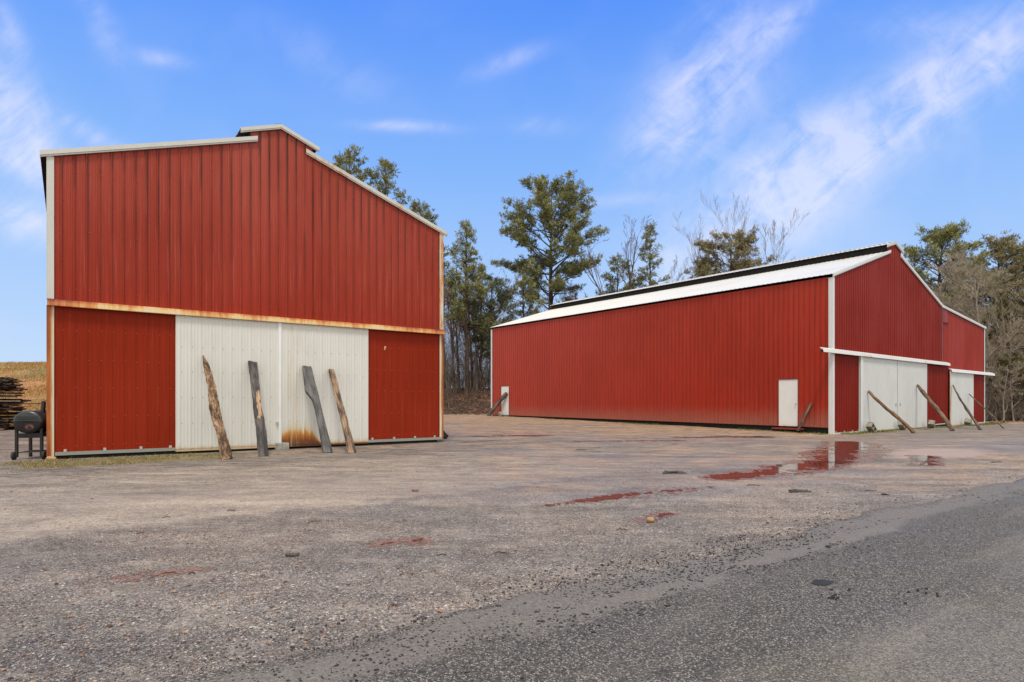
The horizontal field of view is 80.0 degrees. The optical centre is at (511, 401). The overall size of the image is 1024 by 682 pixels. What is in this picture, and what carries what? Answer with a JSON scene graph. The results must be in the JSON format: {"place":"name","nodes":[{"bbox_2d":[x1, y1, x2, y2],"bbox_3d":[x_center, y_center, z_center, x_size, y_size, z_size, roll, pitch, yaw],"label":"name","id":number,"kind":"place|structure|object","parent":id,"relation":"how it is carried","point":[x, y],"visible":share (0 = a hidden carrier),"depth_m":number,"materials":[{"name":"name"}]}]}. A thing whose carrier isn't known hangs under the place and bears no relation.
{"place":"outdoors","nodes":[
{"label":"outdoors","id":0,"kind":"place"},
{"bbox_2d":[0,361,45,424],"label":"field grass","id":1,"kind":"structure","parent":0,"point":[34,366],"depth_m":52.69,"materials":[{"name":"brown plant"}]},
{"bbox_2d":[0,453,243,469],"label":"grass","id":2,"kind":"structure","parent":0,"point":[120,460],"depth_m":12.69,"materials":[{"name":"green plant"}]},
{"bbox_2d":[0,364,1023,681],"bbox_3d":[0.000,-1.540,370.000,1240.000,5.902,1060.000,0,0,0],"label":"ground","id":3,"kind":"structure","parent":0,"point":[548,454],"depth_m":6.72,"materials":[{"name":"grey gravel"}]},
{"bbox_2d":[11,400,54,459],"bbox_3d":[-10.500,0.617,13.443,0.630,1.285,0.746,0,0,-13],"label":"barrel grill","id":4,"kind":"object","parent":3,"relation":"on","point":[30,424],"visible":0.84,"depth_m":13.15,"materials":[{"name":"grey metal"}]},
{"bbox_2d":[46,456,55,459],"bbox_3d":[-9.929,1.239,13.147,0.203,0.118,0.108,0,0,0],"label":"flat stone","id":5,"kind":"object","parent":3,"relation":"on","point":[50,457],"visible":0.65,"depth_m":13.11,"materials":[{"name":"beige stone"}]},
{"bbox_2d":[76,570,155,584],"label":"wet mud","id":6,"kind":"structure","parent":3,"relation":"on","point":[132,577],"depth_m":4.42,"materials":[{"name":"soil"}]},
{"bbox_2d":[150,566,213,577],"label":"wet mud","id":7,"kind":"structure","parent":3,"relation":"on","point":[184,571],"depth_m":4.60,"materials":[{"name":"soil"}]},
{"bbox_2d":[202,355,232,459],"bbox_3d":[-6.862,0.083,14.058,0.264,3.192,0.118,-2,-40,-38],"label":"prop board","id":8,"kind":"object","parent":3,"relation":"on","point":[225,451],"visible":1,"depth_m":13.86,"materials":[{"name":"beige wood"}]},
{"bbox_2d":[39,124,447,458],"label":"barn","id":9,"kind":"structure","parent":3,"relation":"on","point":[281,255],"depth_m":15.32,"materials":[{"name":"red metal"}]},
{"bbox_2d":[175,315,277,451],"bbox_3d":[-7.067,-0.438,15.300,2.425,3.280,0.047,0,0,-36],"label":"sliding door","id":10,"kind":"structure","parent":9,"relation":"in","point":[228,345],"depth_m":15.20,"materials":[{"name":"white metal"}]},
{"bbox_2d":[276,322,367,446],"bbox_3d":[-5.133,-0.438,16.675,2.553,3.280,0.100,0,0,-36],"label":"sliding door","id":11,"kind":"structure","parent":9,"relation":"in","point":[344,350],"depth_m":16.63,"materials":[{"name":"white metal"}]},
{"bbox_2d":[248,361,268,456],"bbox_3d":[-6.151,0.135,14.763,0.249,2.943,0.063,3,-41,-34],"label":"prop board","id":12,"kind":"object","parent":3,"relation":"on","point":[262,442],"visible":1,"depth_m":14.62,"materials":[{"name":"grey wood"}]},
{"bbox_2d":[275,442,288,449],"bbox_3d":[-6.006,1.171,15.929,0.300,0.180,0.200,0,0,-39],"label":"concrete block","id":13,"kind":"object","parent":3,"relation":"on","point":[282,446],"depth_m":15.85,"materials":[{"name":"grey concrete"}]},
{"bbox_2d":[285,553,299,556],"bbox_3d":[-1.811,1.264,5.029,0.115,0.031,0.035,0,0,-9],"label":"twig","id":14,"kind":"object","parent":3,"relation":"on","point":[291,554],"visible":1,"depth_m":5.02,"materials":[{"name":"wood"}]},
{"bbox_2d":[302,366,332,452],"bbox_3d":[-5.028,0.175,15.605,0.309,2.842,0.101,1,-39,-36],"label":"prop board","id":15,"kind":"object","parent":3,"relation":"on","point":[311,390],"visible":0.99,"depth_m":15.65,"materials":[{"name":"wood"}]},
{"bbox_2d":[328,369,356,452],"bbox_3d":[-4.428,0.203,15.802,0.227,0.078,3.078,4,43,-33],"label":"prop board","id":16,"kind":"object","parent":3,"relation":"on","point":[350,445],"visible":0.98,"depth_m":15.62,"materials":[{"name":"brown wood"}]},
{"bbox_2d":[332,143,374,184],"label":"pine tree","id":17,"kind":"object","parent":3,"relation":"on","point":[349,158],"visible":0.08,"depth_m":49.20,"materials":[{"name":"green plant"}]},
{"bbox_2d":[363,156,411,206],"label":"pine tree","id":18,"kind":"object","parent":3,"relation":"on","point":[390,170],"visible":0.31,"depth_m":51.03,"materials":[{"name":"green plant"}]},
{"bbox_2d":[363,536,433,549],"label":"wet mud","id":19,"kind":"structure","parent":3,"relation":"on","point":[425,540],"depth_m":5.56,"materials":[{"name":"brown soil"}]},
{"bbox_2d":[0,515,853,681],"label":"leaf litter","id":20,"kind":"object","parent":3,"relation":"on","point":[109,625],"visible":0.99,"depth_m":3.80,"materials":[{"name":"brown plant"}]},
{"bbox_2d":[409,198,444,271],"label":"pine tree","id":21,"kind":"object","parent":3,"relation":"on","point":[415,205],"visible":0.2,"depth_m":53.40,"materials":[{"name":"green plant"}]},
{"bbox_2d":[443,430,447,438],"bbox_3d":[-2.913,0.589,20.783,1.985,0.285,0.289,43,13,14],"label":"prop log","id":22,"kind":"object","parent":3,"relation":"on","point":[445,435],"visible":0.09,"depth_m":20.49,"materials":[{"name":"wood"}]},
{"bbox_2d":[443,244,462,385],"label":"pine tree","id":23,"kind":"object","parent":3,"relation":"on","point":[446,262],"visible":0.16,"depth_m":54.93,"materials":[{"name":"green plant"}]},
{"bbox_2d":[443,284,468,407],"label":"bare tree","id":24,"kind":"object","parent":3,"relation":"on","point":[444,320],"visible":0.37,"depth_m":48.51,"materials":[{"name":"brown plant"}]},
{"bbox_2d":[444,262,471,387],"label":"bare tree","id":25,"kind":"object","parent":3,"relation":"on","point":[457,348],"visible":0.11,"depth_m":56.62,"materials":[{"name":"brown plant"}]},
{"bbox_2d":[443,272,474,393],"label":"bare tree","id":26,"kind":"object","parent":3,"relation":"on","point":[451,330],"visible":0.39,"depth_m":51.88,"materials":[{"name":"brown plant"}]},
{"bbox_2d":[444,287,479,382],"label":"bare tree","id":27,"kind":"object","parent":3,"relation":"on","point":[464,339],"visible":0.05,"depth_m":58.90,"materials":[{"name":"brown plant"}]},
{"bbox_2d":[443,347,490,407],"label":"undergrowth","id":28,"kind":"object","parent":3,"relation":"on","point":[470,386],"visible":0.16,"depth_m":52.85,"materials":[{"name":"plant"}]},
{"bbox_2d":[443,290,490,388],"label":"bare tree","id":29,"kind":"object","parent":3,"relation":"on","point":[483,358],"visible":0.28,"depth_m":53.90,"materials":[{"name":"brown plant"}]},
{"bbox_2d":[443,220,508,397],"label":"pine tree","id":30,"kind":"object","parent":3,"relation":"on","point":[465,288],"visible":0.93,"depth_m":50.73,"materials":[{"name":"green plant"}]},
{"bbox_2d":[445,266,506,388],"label":"bare tree","id":31,"kind":"object","parent":3,"relation":"on","point":[470,342],"visible":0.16,"depth_m":55.93,"materials":[{"name":"brown plant"}]},
{"bbox_2d":[463,264,497,387],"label":"pine tree","id":32,"kind":"object","parent":3,"relation":"on","point":[482,274],"visible":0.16,"depth_m":57.88,"materials":[{"name":"green plant"}]},
{"bbox_2d":[460,272,517,358],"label":"cedar tree","id":33,"kind":"object","parent":3,"relation":"on","point":[500,295],"visible":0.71,"depth_m":52.73,"materials":[{"name":"green plant"}]},
{"bbox_2d":[485,304,501,382],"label":"bare tree","id":34,"kind":"object","parent":3,"relation":"on","point":[490,342],"visible":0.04,"depth_m":57.37,"materials":[{"name":"brown plant"}]},
{"bbox_2d":[462,267,526,390],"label":"bare tree","id":35,"kind":"object","parent":3,"relation":"on","point":[476,350],"visible":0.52,"depth_m":53.20,"materials":[{"name":"brown plant"}]},
{"bbox_2d":[486,392,507,415],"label":"split log","id":36,"kind":"object","parent":3,"relation":"on","point":[496,404],"visible":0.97,"depth_m":42.49,"materials":[{"name":"wood"}]},
{"bbox_2d":[443,256,573,392],"bbox_3d":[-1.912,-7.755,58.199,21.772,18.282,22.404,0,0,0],"label":"undergrowth","id":37,"kind":"object","parent":3,"relation":"on","point":[461,365],"visible":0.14,"depth_m":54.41,"materials":[{"name":"brown plant"}]},
{"bbox_2d":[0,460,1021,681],"bbox_3d":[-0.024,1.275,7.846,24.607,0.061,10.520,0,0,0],"label":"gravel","id":38,"kind":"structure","parent":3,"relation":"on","point":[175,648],"depth_m":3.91,"materials":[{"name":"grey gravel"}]},
{"bbox_2d":[473,435,552,436],"bbox_3d":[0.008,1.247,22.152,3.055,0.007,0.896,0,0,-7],"label":"puddle","id":39,"kind":"object","parent":3,"relation":"on","point":[524,435],"visible":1,"depth_m":22.30,"materials":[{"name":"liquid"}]},
{"bbox_2d":[497,272,547,323],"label":"pine tree","id":40,"kind":"object","parent":3,"relation":"on","point":[530,282],"visible":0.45,"depth_m":57.58,"materials":[{"name":"green plant"}]},
{"bbox_2d":[490,170,610,309],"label":"pine tree","id":41,"kind":"object","parent":3,"relation":"on","point":[546,212],"visible":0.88,"depth_m":60.91,"materials":[{"name":"green plant"}]},
{"bbox_2d":[542,276,578,309],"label":"bare tree","id":42,"kind":"object","parent":3,"relation":"on","point":[564,294],"visible":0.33,"depth_m":60.43,"materials":[{"name":"brown plant"}]},
{"bbox_2d":[163,475,1022,681],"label":"gravel chips","id":43,"kind":"object","parent":3,"relation":"on","point":[667,605],"visible":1,"depth_m":4.18,"materials":[{"name":"grey gravel"}]},
{"bbox_2d":[564,215,651,294],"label":"bare tree","id":44,"kind":"object","parent":3,"relation":"on","point":[630,276],"visible":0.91,"depth_m":57.75,"materials":[{"name":"brown plant"}]},
{"bbox_2d":[595,252,635,295],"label":"pine tree","id":45,"kind":"object","parent":3,"relation":"on","point":[611,289],"visible":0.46,"depth_m":63.71,"materials":[{"name":"green plant"}]},
{"bbox_2d":[538,486,713,505],"bbox_3d":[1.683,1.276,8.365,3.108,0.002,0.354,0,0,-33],"label":"puddle","id":46,"kind":"object","parent":3,"relation":"on","point":[614,496],"visible":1,"depth_m":8.09,"materials":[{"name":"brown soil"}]},
{"bbox_2d":[619,272,648,291],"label":"pine tree","id":47,"kind":"object","parent":3,"relation":"on","point":[639,280],"visible":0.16,"depth_m":62.56,"materials":[{"name":"green plant"}]},
{"bbox_2d":[647,517,654,522],"bbox_3d":[1.466,1.254,6.453,0.088,0.063,0.063,0,0,0],"label":"stone","id":48,"kind":"object","parent":3,"relation":"on","point":[650,519],"visible":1,"depth_m":6.43,"materials":[{"name":"beige stone"}]},
{"bbox_2d":[636,220,670,285],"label":"pine tree","id":49,"kind":"object","parent":3,"relation":"on","point":[650,257],"visible":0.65,"depth_m":61.42,"materials":[{"name":"green plant"}]},
{"bbox_2d":[629,511,679,522],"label":"wet mud","id":50,"kind":"structure","parent":3,"relation":"on","point":[645,519],"depth_m":6.77,"materials":[{"name":"brown soil"}]},
{"bbox_2d":[657,512,673,516],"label":"puddle","id":51,"kind":"object","parent":50,"relation":"on","point":[661,514],"visible":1,"depth_m":6.88,"materials":[{"name":"liquid"}]},
{"bbox_2d":[663,470,686,473],"bbox_3d":[2.869,1.256,10.809,0.435,0.056,0.124,0,0,-3],"label":"twig","id":52,"kind":"object","parent":3,"relation":"on","point":[670,472],"visible":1,"depth_m":10.83,"materials":[{"name":"wood"}]},
{"bbox_2d":[668,254,687,280],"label":"bare tree","id":53,"kind":"object","parent":3,"relation":"on","point":[674,269],"visible":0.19,"depth_m":65.34,"materials":[{"name":"grey plant"}]},
{"bbox_2d":[672,212,722,278],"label":"bare tree","id":54,"kind":"object","parent":3,"relation":"on","point":[692,242],"visible":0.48,"depth_m":69.10,"materials":[{"name":"brown plant"}]},
{"bbox_2d":[683,261,715,278],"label":"pine tree","id":55,"kind":"object","parent":3,"relation":"on","point":[699,264],"visible":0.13,"depth_m":66.00,"materials":[{"name":"green plant"}]},
{"bbox_2d":[673,436,774,437],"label":"puddle","id":56,"kind":"object","parent":3,"relation":"on","point":[728,436],"visible":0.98,"depth_m":22.45,"materials":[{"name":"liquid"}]},
{"bbox_2d":[700,191,756,269],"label":"bare tree","id":57,"kind":"object","parent":3,"relation":"on","point":[733,223],"visible":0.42,"depth_m":69.11,"materials":[{"name":"brown plant"}]},
{"bbox_2d":[443,388,1023,422],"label":"leaf litter","id":58,"kind":"object","parent":3,"relation":"on","point":[490,396],"visible":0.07,"depth_m":47.70,"materials":[{"name":"brown plant"}]},
{"bbox_2d":[691,223,779,275],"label":"pine tree","id":59,"kind":"object","parent":3,"relation":"on","point":[744,246],"visible":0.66,"depth_m":64.87,"materials":[{"name":"green plant"}]},
{"bbox_2d":[490,241,994,433],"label":"barn","id":60,"kind":"structure","parent":3,"relation":"on","point":[833,338],"depth_m":30.63,"materials":[{"name":"red metal"}]},
{"bbox_2d":[501,385,508,414],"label":"side door","id":61,"kind":"structure","parent":60,"relation":"in","point":[505,388],"depth_m":42.35,"materials":[{"name":"white metal"}]},
{"bbox_2d":[777,378,798,425],"bbox_3d":[12.082,0.042,26.691,0.110,2.100,0.960,0,0,-39],"label":"side door","id":62,"kind":"structure","parent":60,"relation":"in","point":[787,388],"depth_m":26.69,"materials":[{"name":"white metal"}]},
{"bbox_2d":[859,356,897,431],"bbox_3d":[16.957,-0.350,28.139,4.306,3.415,0.080,0,0,-39],"label":"sliding door","id":63,"kind":"structure","parent":60,"relation":"in","point":[879,376],"depth_m":28.04,"materials":[{"name":"white metal"}]},
{"bbox_2d":[896,360,926,428],"bbox_3d":[20.091,-0.350,30.638,4.305,3.415,0.095,0,0,-39],"label":"sliding door","id":64,"kind":"structure","parent":60,"relation":"in","point":[912,405],"depth_m":30.69,"materials":[{"name":"white metal"}]},
{"bbox_2d":[949,370,973,425],"bbox_3d":[26.257,-0.170,35.604,4.355,3.135,0.075,0,0,-39],"label":"sliding door","id":65,"kind":"structure","parent":60,"relation":"in","point":[963,383],"depth_m":35.41,"materials":[{"name":"white metal"}]},
{"bbox_2d":[698,460,853,480],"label":"puddle","id":66,"kind":"object","parent":3,"relation":"on","point":[773,471],"visible":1,"depth_m":11.23,"materials":[{"name":"liquid"}]},
{"bbox_2d":[751,208,809,265],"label":"bare tree","id":67,"kind":"object","parent":3,"relation":"on","point":[776,245],"visible":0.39,"depth_m":69.58,"materials":[{"name":"grey plant"}]},
{"bbox_2d":[788,489,811,492],"bbox_3d":[4.048,1.261,8.602,0.348,0.042,0.092,0,0,-7],"label":"twig","id":68,"kind":"object","parent":3,"relation":"on","point":[797,490],"visible":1,"depth_m":8.60,"materials":[{"name":"wood"}]},
{"bbox_2d":[796,403,811,430],"bbox_3d":[12.454,0.673,25.982,0.054,1.323,0.112,15,12,-38],"label":"prop board","id":69,"kind":"object","parent":3,"relation":"on","point":[804,416],"visible":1,"depth_m":25.95,"materials":[{"name":"wood"}]},
{"bbox_2d":[794,441,892,470],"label":"wet mud","id":70,"kind":"structure","parent":3,"relation":"on","point":[859,454],"depth_m":14.91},
{"bbox_2d":[804,441,882,469],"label":"puddle","id":71,"kind":"object","parent":70,"relation":"on","point":[843,450],"visible":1,"depth_m":15.53,"materials":[{"name":"liquid"}]},
{"bbox_2d":[866,422,876,432],"bbox_3d":[15.815,1.178,26.840,0.250,0.270,0.560,0,-38,51],"label":"concrete block","id":72,"kind":"object","parent":3,"relation":"on","point":[870,426],"depth_m":26.74,"materials":[{"name":"grey concrete"}]},
{"bbox_2d":[868,390,915,432],"bbox_3d":[16.544,0.444,26.605,0.217,2.519,0.219,0,-43,-49],"label":"prop pole","id":73,"kind":"object","parent":3,"relation":"on","point":[897,417],"visible":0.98,"depth_m":26.50,"materials":[{"name":"brown wood"}]},
{"bbox_2d":[897,421,906,429],"bbox_3d":[18.640,1.180,29.104,0.250,0.270,0.560,0,-38,51],"label":"concrete block","id":74,"kind":"object","parent":3,"relation":"on","point":[901,426],"depth_m":29.01,"materials":[{"name":"grey concrete"}]},
{"bbox_2d":[904,455,944,465],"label":"wet mud","id":75,"kind":"structure","parent":3,"relation":"on","point":[935,462],"depth_m":13.12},
{"bbox_2d":[909,455,938,464],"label":"puddle","id":76,"kind":"object","parent":75,"relation":"on","point":[927,461],"visible":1,"depth_m":13.56,"materials":[{"name":"liquid"}]},
{"bbox_2d":[928,420,934,427],"bbox_3d":[21.603,1.202,31.403,0.280,0.240,0.550,11,-26,39],"label":"concrete block","id":77,"kind":"object","parent":3,"relation":"on","point":[931,423],"depth_m":31.24,"materials":[{"name":"grey concrete"}]},
{"bbox_2d":[916,384,954,430],"bbox_3d":[20.467,0.266,29.496,0.248,0.244,3.679,0,37,6],"label":"prop pole","id":78,"kind":"object","parent":3,"relation":"on","point":[938,411],"visible":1,"depth_m":29.29,"materials":[{"name":"brown wood"}]},
{"bbox_2d":[900,218,1012,323],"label":"pine tree","id":79,"kind":"object","parent":3,"relation":"on","point":[948,233],"visible":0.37,"depth_m":50.64,"materials":[{"name":"green plant"}]},
{"bbox_2d":[924,268,1002,335],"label":"bare tree","id":80,"kind":"object","parent":3,"relation":"on","point":[959,296],"visible":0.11,"depth_m":49.62,"materials":[{"name":"brown plant"}]},
{"bbox_2d":[952,385,981,429],"bbox_3d":[23.583,0.205,31.739,0.195,0.201,6.360,0,21,26],"label":"prop pole","id":81,"kind":"object","parent":3,"relation":"on","point":[971,416],"visible":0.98,"depth_m":30.95,"materials":[{"name":"wood"}]},
{"bbox_2d":[964,418,971,424],"bbox_3d":[26.350,1.232,35.234,0.300,0.260,0.500,17,-24,47],"label":"concrete block","id":82,"kind":"object","parent":3,"relation":"on","point":[967,421],"depth_m":35.10,"materials":[{"name":"grey concrete"}]},
{"bbox_2d":[938,268,1011,343],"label":"bare tree","id":83,"kind":"object","parent":3,"relation":"on","point":[987,309],"visible":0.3,"depth_m":44.59,"materials":[{"name":"brown plant"}]},
{"bbox_2d":[927,243,1023,419],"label":"bare tree","id":84,"kind":"object","parent":3,"relation":"on","point":[971,311],"visible":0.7,"depth_m":43.68,"materials":[{"name":"brown plant"}]},
{"bbox_2d":[937,271,1014,368],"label":"bare tree","id":85,"kind":"object","parent":3,"relation":"on","point":[954,291],"visible":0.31,"depth_m":45.10,"materials":[{"name":"brown plant"}]},
{"bbox_2d":[941,286,1023,418],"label":"undergrowth","id":86,"kind":"object","parent":3,"relation":"on","point":[1002,351],"visible":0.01,"depth_m":48.33,"materials":[{"name":"brown plant"}]},
{"bbox_2d":[946,230,1023,383],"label":"pine tree","id":87,"kind":"object","parent":3,"relation":"on","point":[998,249],"visible":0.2,"depth_m":53.34,"materials":[{"name":"green plant"}]},
{"bbox_2d":[969,394,1004,428],"bbox_3d":[25.981,0.465,33.446,0.122,0.118,6.405,0,16,24],"label":"prop pole","id":88,"kind":"object","parent":3,"relation":"on","point":[987,411],"visible":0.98,"depth_m":33.08,"materials":[{"name":"wood"}]},
{"bbox_2d":[973,297,1007,381],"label":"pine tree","id":89,"kind":"object","parent":3,"relation":"on","point":[986,301],"visible":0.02,"depth_m":56.53,"materials":[{"name":"green plant"}]},
{"bbox_2d":[962,261,1023,368],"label":"bare tree","id":90,"kind":"object","parent":3,"relation":"on","point":[996,313],"visible":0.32,"depth_m":49.13,"materials":[{"name":"brown plant"}]},
{"bbox_2d":[973,271,1023,419],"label":"bare tree","id":91,"kind":"object","parent":3,"relation":"on","point":[996,328],"visible":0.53,"depth_m":45.43,"materials":[{"name":"brown plant"}]},
{"bbox_2d":[978,263,1023,412],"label":"bare tree","id":92,"kind":"object","parent":3,"relation":"on","point":[1004,311],"visible":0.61,"depth_m":47.75,"materials":[{"name":"brown plant"}]},
{"bbox_2d":[980,244,1023,404],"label":"pine tree","id":93,"kind":"object","parent":3,"relation":"on","point":[1013,293],"visible":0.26,"depth_m":52.02,"materials":[{"name":"green plant"}]},
{"bbox_2d":[985,330,1023,420],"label":"undergrowth","id":94,"kind":"object","parent":3,"relation":"on","point":[989,407],"visible":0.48,"depth_m":43.92,"materials":[{"name":"brown plant"}]},
{"bbox_2d":[985,349,1023,420],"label":"tree","id":95,"kind":"object","parent":3,"relation":"on","point":[1005,362],"visible":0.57,"depth_m":43.69,"materials":[{"name":"brown plant"}]},
{"bbox_2d":[985,331,1023,420],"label":"bare tree","id":96,"kind":"object","parent":3,"relation":"on","point":[1009,355],"visible":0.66,"depth_m":43.00,"materials":[{"name":"brown plant"}]},
{"bbox_2d":[985,333,1023,416],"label":"bare tree","id":97,"kind":"object","parent":3,"relation":"on","point":[1007,352],"visible":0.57,"depth_m":43.15,"materials":[{"name":"brown plant"}]},
{"bbox_2d":[987,361,1023,420],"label":"bare tree","id":98,"kind":"object","parent":3,"relation":"on","point":[1005,386],"visible":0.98,"depth_m":42.06,"materials":[{"name":"brown plant"}]},
{"bbox_2d":[992,277,1023,419],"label":"bare tree","id":99,"kind":"object","parent":3,"relation":"on","point":[1015,301],"visible":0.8,"depth_m":44.60,"materials":[{"name":"brown plant"}]},
{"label":"wet mud","id":100,"kind":"structure","parent":3,"relation":"on","visible":0},
{"bbox_2d":[575,440,685,441],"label":"puddle","id":101,"kind":"object","parent":100,"relation":"on","point":[654,440],"visible":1,"depth_m":19.78,"materials":[{"name":"liquid"}]},
{"bbox_2d":[0,0,1023,390],"label":"sky","id":102,"kind":"structure","parent":0,"point":[875,120],"materials":[{"name":"blue"}]},
{"bbox_2d":[167,478,1023,681],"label":"road","id":103,"kind":"structure","parent":0,"point":[967,625],"depth_m":3.46,"materials":[{"name":"grey asphalt"}]},
{"bbox_2d":[812,579,832,584],"bbox_3d":[2.139,1.249,4.221,0.176,0.005,0.108,0,0,-38],"label":"asphalt patch","id":104,"kind":"object","parent":103,"relation":"on","point":[821,582],"visible":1,"depth_m":4.21,"materials":[{"name":"grey asphalt"}]},
{"bbox_2d":[480,415,1008,435],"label":"grass","id":105,"kind":"structure","parent":0,"point":[889,430],"depth_m":28.06,"materials":[{"name":"plant"}]},
{"bbox_3d":[-22.621,0.056,24.597,4.095,0.060,0.208,0,-5,2],"label":"old board","id":106,"kind":"object","parent":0,"visible":0},
{"bbox_2d":[8,403,40,403],"bbox_3d":[-20.260,0.098,24.382,3.001,0.041,0.046,-1,0,1],"label":"stick","id":107,"kind":"object","parent":106,"relation":"on","point":[24,403],"visible":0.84,"depth_m":24.36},
{"label":"old board","id":108,"kind":"object","parent":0,"visible":0},
{"bbox_2d":[0,400,20,401],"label":"stick","id":109,"kind":"object","parent":108,"relation":"on","point":[10,401],"visible":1,"depth_m":24.32,"materials":[{"name":"brown wood"}]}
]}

